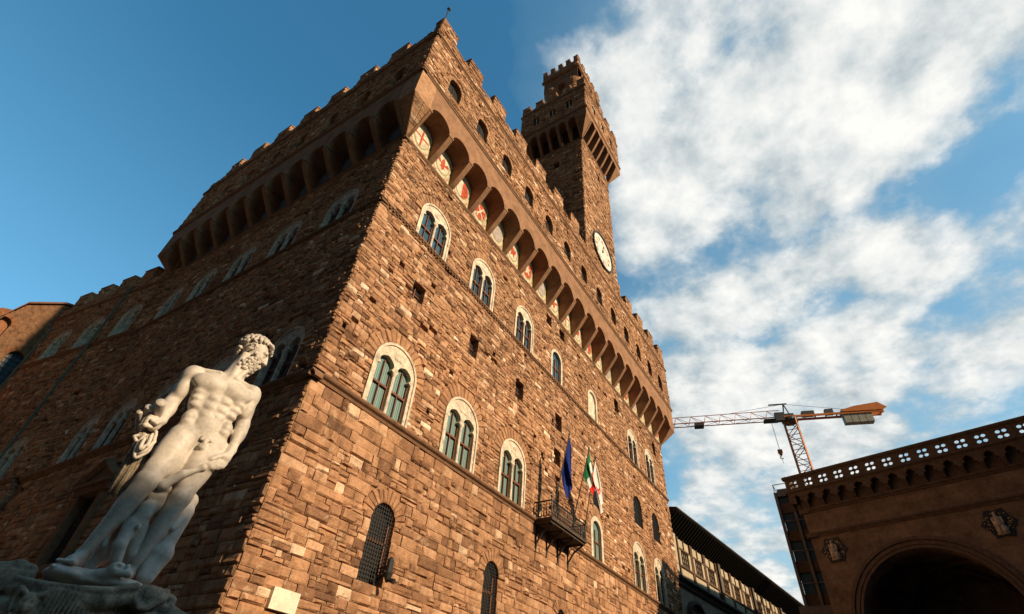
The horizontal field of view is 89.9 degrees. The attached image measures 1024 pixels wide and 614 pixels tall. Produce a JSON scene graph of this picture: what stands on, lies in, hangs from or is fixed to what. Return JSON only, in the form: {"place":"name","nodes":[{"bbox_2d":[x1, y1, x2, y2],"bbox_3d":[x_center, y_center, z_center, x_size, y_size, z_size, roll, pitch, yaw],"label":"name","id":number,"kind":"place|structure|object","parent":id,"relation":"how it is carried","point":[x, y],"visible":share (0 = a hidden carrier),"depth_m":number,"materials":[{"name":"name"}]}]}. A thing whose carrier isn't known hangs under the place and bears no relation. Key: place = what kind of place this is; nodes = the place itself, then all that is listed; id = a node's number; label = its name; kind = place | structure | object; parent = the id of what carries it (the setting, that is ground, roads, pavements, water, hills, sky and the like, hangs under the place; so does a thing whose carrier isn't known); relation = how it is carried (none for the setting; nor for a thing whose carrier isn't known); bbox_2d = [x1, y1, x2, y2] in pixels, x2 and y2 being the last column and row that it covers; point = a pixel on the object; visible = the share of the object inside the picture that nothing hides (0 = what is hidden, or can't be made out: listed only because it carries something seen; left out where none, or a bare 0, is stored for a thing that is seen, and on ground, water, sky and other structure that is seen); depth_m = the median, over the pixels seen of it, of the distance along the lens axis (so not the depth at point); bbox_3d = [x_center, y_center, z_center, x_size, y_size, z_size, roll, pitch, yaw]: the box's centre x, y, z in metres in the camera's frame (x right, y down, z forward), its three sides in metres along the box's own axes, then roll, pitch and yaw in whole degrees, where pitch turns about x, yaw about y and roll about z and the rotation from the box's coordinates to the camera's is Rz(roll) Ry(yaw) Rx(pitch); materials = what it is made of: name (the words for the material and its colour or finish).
{"place":"outdoors","nodes":[
{"label":"outdoors","id":0,"kind":"place"},
{"bbox_2d":[0,302,73,384],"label":"brick hall","id":1,"kind":"structure","parent":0,"point":[24,327],"depth_m":42.27,"materials":[{"name":"brown brick"}]},
{"bbox_2d":[0,318,8,334],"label":"arched window","id":2,"kind":"structure","parent":1,"relation":"in","point":[4,323],"depth_m":41.70,"materials":[{"name":"brick"}]},
{"bbox_2d":[0,352,21,384],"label":"arched window","id":3,"kind":"structure","parent":1,"relation":"in","point":[11,360],"depth_m":41.16,"materials":[{"name":"blue glass"}]},
{"bbox_2d":[0,7,682,613],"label":"medieval palace","id":4,"kind":"structure","parent":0,"point":[404,259],"depth_m":28.55,"materials":[{"name":"stone"}]},
{"bbox_2d":[33,457,118,578],"bbox_3d":[-18.550,9.157,21.827,3.791,5.723,0.860,-20,-47,26],"label":"pedimented window","id":5,"kind":"structure","parent":4,"relation":"in","point":[97,482],"depth_m":22.04,"materials":[{"name":"stone"}]},
{"bbox_2d":[56,414,100,463],"bbox_3d":[-23.821,7.389,28.504,2.340,3.050,0.420,-20,-47,26],"label":"arched window","id":6,"kind":"structure","parent":4,"relation":"in","point":[78,441],"depth_m":28.66,"materials":[{"name":"glass"}]},
{"bbox_2d":[91,398,136,449],"bbox_3d":[-20.518,6.179,26.819,2.340,3.050,0.420,-20,-47,26],"label":"arched window","id":7,"kind":"structure","parent":4,"relation":"in","point":[109,434],"depth_m":27.02,"materials":[{"name":"glass"}]},
{"bbox_2d":[141,378,178,430],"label":"arched window","id":8,"kind":"structure","parent":4,"relation":"in","point":[168,389],"depth_m":25.76,"materials":[{"name":"stone"}]},
{"bbox_2d":[153,287,183,319],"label":"arched window","id":9,"kind":"structure","parent":4,"relation":"in","point":[170,302],"depth_m":36.03,"materials":[{"name":"stone"}]},
{"bbox_2d":[185,268,217,301],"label":"arched window","id":10,"kind":"structure","parent":4,"relation":"in","point":[204,282],"depth_m":34.36,"materials":[{"name":"stone"}]},
{"bbox_2d":[186,355,236,410],"bbox_3d":[-13.321,3.542,23.146,2.440,3.050,0.420,-20,-47,26],"label":"arched window","id":11,"kind":"structure","parent":4,"relation":"in","point":[226,362],"depth_m":23.82,"materials":[{"name":"stone"}]},
{"bbox_2d":[222,246,255,281],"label":"arched window","id":12,"kind":"structure","parent":4,"relation":"in","point":[240,264],"depth_m":32.58,"materials":[{"name":"stone"}]},
{"bbox_2d":[253,326,304,386],"bbox_3d":[-9.383,2.100,21.137,2.340,3.050,0.420,-20,-47,26],"label":"arched window","id":13,"kind":"structure","parent":4,"relation":"in","point":[287,346],"depth_m":21.26,"materials":[{"name":"stone"}]},
{"bbox_2d":[266,220,301,257],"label":"arched window","id":14,"kind":"structure","parent":4,"relation":"in","point":[287,237],"depth_m":30.72,"materials":[{"name":"stone"}]},
{"bbox_2d":[319,189,358,228],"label":"arched window","id":15,"kind":"structure","parent":4,"relation":"in","point":[342,206],"depth_m":28.69,"materials":[{"name":"stone"}]},
{"bbox_2d":[356,504,392,585],"bbox_3d":[-5.110,8.687,18.964,0.328,2.710,1.230,-20,-47,26],"label":"barred window","id":16,"kind":"structure","parent":4,"relation":"in","point":[374,547],"depth_m":18.88,"materials":[{"name":"metal"}]},
{"bbox_2d":[361,342,416,427],"bbox_3d":[-5.255,3.197,22.289,0.414,3.500,2.690,-20,-47,26],"label":"arched window","id":17,"kind":"structure","parent":4,"relation":"in","point":[390,384],"depth_m":22.31,"materials":[{"name":"stone"}]},
{"bbox_2d":[410,287,419,301],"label":"small window","id":18,"kind":"structure","parent":4,"relation":"in","point":[415,294],"depth_m":26.25,"materials":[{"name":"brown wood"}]},
{"bbox_2d":[415,203,450,261],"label":"arched window","id":19,"kind":"structure","parent":4,"relation":"in","point":[432,224],"depth_m":29.39,"materials":[{"name":"stone"}]},
{"bbox_2d":[448,83,457,101],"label":"gallery window","id":20,"kind":"structure","parent":4,"relation":"in","point":[451,89],"depth_m":34.92,"materials":[{"name":"grey glass"}]},
{"bbox_2d":[438,397,478,473],"bbox_3d":[-2.627,6.145,25.324,0.414,3.500,2.740,-20,-47,26],"label":"arched window","id":21,"kind":"structure","parent":4,"relation":"in","point":[458,440],"depth_m":25.36,"materials":[{"name":"stone"}]},
{"bbox_2d":[467,341,472,355],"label":"small window","id":22,"kind":"structure","parent":4,"relation":"in","point":[470,348],"depth_m":29.13,"materials":[{"name":"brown wood"}]},
{"bbox_2d":[476,123,483,138],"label":"gallery window","id":23,"kind":"structure","parent":4,"relation":"in","point":[479,129],"depth_m":36.92,"materials":[{"name":"grey glass"}]},
{"bbox_2d":[468,258,494,311],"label":"arched window","id":24,"kind":"structure","parent":4,"relation":"in","point":[481,280],"depth_m":32.36,"materials":[{"name":"stone"}]},
{"bbox_2d":[480,562,496,613],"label":"barred window","id":25,"kind":"structure","parent":4,"relation":"in","point":[487,591],"depth_m":23.54,"materials":[{"name":"metal"}]},
{"bbox_2d":[502,158,507,172],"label":"gallery window","id":26,"kind":"structure","parent":4,"relation":"in","point":[504,164],"depth_m":38.93,"materials":[{"name":"grey glass"}]},
{"bbox_2d":[496,438,525,507],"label":"arched window","id":27,"kind":"structure","parent":4,"relation":"in","point":[511,475],"depth_m":28.33,"materials":[{"name":"stone"}]},
{"bbox_2d":[515,387,518,398],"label":"small window","id":28,"kind":"structure","parent":4,"relation":"in","point":[516,389],"depth_m":32.15,"materials":[{"name":"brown wood"}]},
{"bbox_2d":[513,305,533,353],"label":"arched window","id":29,"kind":"structure","parent":4,"relation":"in","point":[523,329],"depth_m":35.47,"materials":[{"name":"stone"}]},
{"bbox_2d":[525,191,529,203],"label":"gallery window","id":30,"kind":"structure","parent":4,"relation":"in","point":[527,198],"depth_m":40.96,"materials":[{"name":"grey glass"}]},
{"bbox_2d":[550,349,561,384],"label":"arched window","id":31,"kind":"structure","parent":4,"relation":"in","point":[556,362],"depth_m":38.17,"materials":[{"name":"stone"}]},
{"bbox_2d":[552,433,572,512],"bbox_3d":[2.906,9.712,29.831,1.209,5.117,0.396,-1,-42,7],"label":"flag","id":32,"kind":"object","parent":4,"relation":"on","point":[566,470],"visible":1,"depth_m":29.91,"materials":[{"name":"fabric"}]},
{"bbox_2d":[572,448,594,527],"bbox_3d":[4.286,11.090,31.157,1.474,5.019,0.618,-20,-47,26],"label":"flag","id":33,"kind":"object","parent":4,"relation":"on","point":[588,476],"visible":1,"depth_m":31.35,"materials":[{"name":"fabric"}]},
{"bbox_2d":[587,389,597,422],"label":"arched window","id":34,"kind":"structure","parent":4,"relation":"in","point":[592,403],"depth_m":41.90,"materials":[{"name":"stone"}]},
{"bbox_2d":[584,456,603,531],"bbox_3d":[5.177,12.207,32.500,1.032,5.256,1.382,-20,-47,26],"label":"flag","id":35,"kind":"object","parent":4,"relation":"on","point":[598,488],"visible":0.92,"depth_m":32.85,"materials":[{"name":"fabric"}]},
{"bbox_2d":[592,471,598,508],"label":"barred window","id":36,"kind":"structure","parent":4,"relation":"in","point":[595,502],"depth_m":36.75,"materials":[{"name":"metal"}]},
{"bbox_2d":[590,516,603,562],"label":"arched window","id":37,"kind":"structure","parent":4,"relation":"in","point":[597,547],"depth_m":34.79,"materials":[{"name":"stone"}]},
{"bbox_2d":[626,429,639,467],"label":"arched window","id":38,"kind":"structure","parent":4,"relation":"in","point":[632,446],"depth_m":47.28,"materials":[{"name":"stone"}]},
{"bbox_2d":[633,496,641,526],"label":"barred window","id":39,"kind":"structure","parent":4,"relation":"in","point":[637,516],"depth_m":43.14,"materials":[{"name":"metal"}]},
{"bbox_2d":[632,541,648,593],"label":"arched window","id":40,"kind":"structure","parent":4,"relation":"in","point":[639,562],"depth_m":39.73,"materials":[{"name":"stone"}]},
{"bbox_2d":[644,449,655,484],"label":"arched window","id":41,"kind":"structure","parent":4,"relation":"in","point":[649,465],"depth_m":49.89,"materials":[{"name":"stone"}]},
{"bbox_2d":[652,514,658,541],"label":"barred window","id":42,"kind":"structure","parent":4,"relation":"in","point":[654,524],"depth_m":45.71,"materials":[{"name":"metal"}]},
{"bbox_2d":[653,558,668,607],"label":"arched window","id":43,"kind":"structure","parent":4,"relation":"in","point":[660,584],"depth_m":42.46,"materials":[{"name":"stone"}]},
{"bbox_2d":[0,0,1023,604],"label":"sky","id":44,"kind":"structure","parent":0,"point":[817,204],"materials":[{"name":"blue"}]},
{"bbox_2d":[669,507,803,613],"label":"gallery wing","id":45,"kind":"structure","parent":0,"point":[716,575],"depth_m":56.77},
{"bbox_2d":[681,551,689,568],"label":"grid window","id":46,"kind":"structure","parent":45,"relation":"in","point":[685,562],"depth_m":52.57,"materials":[{"name":"glass"}]},
{"bbox_2d":[695,560,702,577],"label":"grid window","id":47,"kind":"structure","parent":45,"relation":"in","point":[699,570],"depth_m":54.49,"materials":[{"name":"glass"}]},
{"bbox_2d":[707,568,715,585],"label":"grid window","id":48,"kind":"structure","parent":45,"relation":"in","point":[711,574],"depth_m":56.44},
{"bbox_2d":[723,579,730,595],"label":"grid window","id":49,"kind":"structure","parent":45,"relation":"in","point":[726,587],"depth_m":58.79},
{"bbox_2d":[734,587,740,601],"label":"grid window","id":50,"kind":"structure","parent":45,"relation":"in","point":[737,594],"depth_m":60.72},
{"bbox_2d":[744,593,751,608],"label":"grid window","id":51,"kind":"structure","parent":45,"relation":"in","point":[747,599],"depth_m":62.63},
{"bbox_2d":[756,601,762,613],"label":"grid window","id":52,"kind":"structure","parent":45,"relation":"in","point":[758,604],"depth_m":65.07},
{"label":"ground","id":53,"kind":"structure","parent":0,"visible":0},
{"bbox_2d":[0,259,182,511],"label":"palace wing","id":54,"kind":"structure","parent":53,"relation":"on","point":[52,382],"depth_m":36.53,"materials":[{"name":"brown stone"}]},
{"bbox_2d":[0,437,28,479],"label":"arched window","id":55,"kind":"structure","parent":54,"relation":"in","point":[16,449],"depth_m":31.80,"materials":[{"name":"grey stone"}]},
{"bbox_2d":[38,329,71,359],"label":"arched window","id":56,"kind":"structure","parent":54,"relation":"in","point":[53,347],"depth_m":40.92,"materials":[{"name":"grey stone"}]},
{"bbox_2d":[69,317,104,349],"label":"arched window","id":57,"kind":"structure","parent":54,"relation":"in","point":[92,329],"depth_m":39.49,"materials":[{"name":"grey stone"}]},
{"bbox_2d":[107,304,142,336],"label":"arched window","id":58,"kind":"structure","parent":54,"relation":"in","point":[123,324],"depth_m":37.95,"materials":[{"name":"grey stone"}]},
{"bbox_2d":[0,559,186,613],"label":"fountain pedestal","id":59,"kind":"object","parent":53,"relation":"on","point":[23,590],"visible":0.99,"depth_m":6.06,"materials":[{"name":"stone"}]},
{"bbox_2d":[42,334,274,585],"bbox_3d":[-5.143,2.099,8.076,1.572,4.417,1.056,30,-47,-25],"label":"marble statue","id":60,"kind":"object","parent":59,"relation":"on","point":[194,450],"visible":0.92,"depth_m":7.50,"materials":[{"name":"white stone"}]},
{"bbox_2d":[672,402,886,484],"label":"tower crane","id":61,"kind":"object","parent":53,"relation":"on","point":[862,414],"visible":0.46,"depth_m":76.51,"materials":[{"name":"orange paint"}]},
{"bbox_2d":[772,481,833,613],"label":"scaffolded wing","id":62,"kind":"structure","parent":53,"relation":"on","point":[815,598],"depth_m":43.07,"materials":[{"name":"brown stone"}]},
{"bbox_2d":[779,498,789,503],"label":"dark window","id":63,"kind":"structure","parent":62,"relation":"in","point":[785,500],"depth_m":46.64,"materials":[{"name":"black glass"}]},
{"bbox_2d":[783,513,797,530],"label":"dark window","id":64,"kind":"structure","parent":62,"relation":"in","point":[790,525],"depth_m":45.37,"materials":[{"name":"black glass"}]},
{"bbox_2d":[791,542,806,561],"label":"dark window","id":65,"kind":"structure","parent":62,"relation":"in","point":[799,555],"depth_m":43.72,"materials":[{"name":"black glass"}]},
{"bbox_2d":[797,512,807,528],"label":"dark window","id":66,"kind":"structure","parent":62,"relation":"in","point":[803,523],"depth_m":44.85,"materials":[{"name":"black glass"}]},
{"bbox_2d":[800,574,816,594],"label":"dark window","id":67,"kind":"structure","parent":62,"relation":"in","point":[805,578],"depth_m":42.05,"materials":[{"name":"black glass"}]},
{"bbox_2d":[806,541,816,559],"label":"dark window","id":68,"kind":"structure","parent":62,"relation":"in","point":[809,544],"depth_m":43.27,"materials":[{"name":"black glass"}]},
{"bbox_2d":[816,573,826,593],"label":"dark window","id":69,"kind":"structure","parent":62,"relation":"in","point":[822,586],"depth_m":41.63,"materials":[{"name":"black glass"}]},
{"bbox_2d":[781,415,1023,613],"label":"arched loggia","id":70,"kind":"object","parent":53,"relation":"on","point":[934,531],"visible":1,"depth_m":37.26,"materials":[{"name":"stone"}]}
]}

